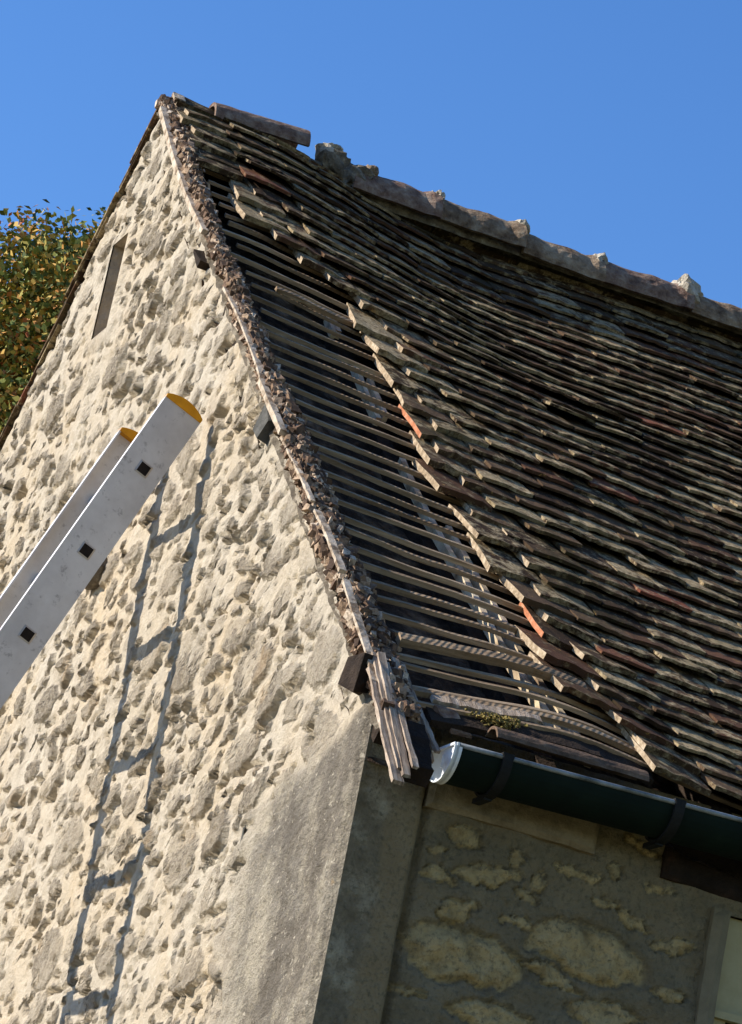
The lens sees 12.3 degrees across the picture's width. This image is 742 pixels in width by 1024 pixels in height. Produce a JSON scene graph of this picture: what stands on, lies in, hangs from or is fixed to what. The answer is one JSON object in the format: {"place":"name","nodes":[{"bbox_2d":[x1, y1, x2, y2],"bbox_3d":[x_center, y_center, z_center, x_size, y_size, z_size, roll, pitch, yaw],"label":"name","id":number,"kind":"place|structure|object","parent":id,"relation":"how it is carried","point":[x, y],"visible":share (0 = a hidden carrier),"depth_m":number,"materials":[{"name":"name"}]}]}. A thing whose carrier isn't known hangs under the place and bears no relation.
{"place":"outdoors","nodes":[
{"label":"outdoors","id":0,"kind":"place"},
{"bbox_2d":[0,199,105,434],"bbox_3d":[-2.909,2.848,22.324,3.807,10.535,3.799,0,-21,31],"label":"autumn tree","id":1,"kind":"object","parent":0,"point":[40,274],"visible":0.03,"depth_m":22.67,"materials":[{"name":"green plant"}]},
{"bbox_2d":[0,92,741,1023],"bbox_3d":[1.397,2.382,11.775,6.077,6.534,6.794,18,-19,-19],"label":"stone cottage","id":2,"kind":"structure","parent":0,"point":[386,666],"depth_m":9.63,"materials":[{"name":"beige stone"}]},
{"bbox_2d":[713,918,741,1023],"bbox_3d":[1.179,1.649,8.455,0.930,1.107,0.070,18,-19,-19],"label":"window","id":3,"kind":"structure","parent":2,"relation":"in","point":[728,1010],"depth_m":8.43,"materials":[{"name":"beige paint"}]},
{"bbox_2d":[0,0,741,307],"label":"sky","id":4,"kind":"structure","parent":0,"point":[611,127],"materials":[{"name":"blue"}]},
{"label":"path","id":5,"kind":"structure","parent":0,"visible":0},
{"bbox_2d":[0,393,201,708],"bbox_3d":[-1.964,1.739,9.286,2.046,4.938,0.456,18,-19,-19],"label":"ladder","id":6,"kind":"object","parent":5,"relation":"on","point":[60,566],"visible":1,"depth_m":10.00,"materials":[{"name":"metal"}]}
]}

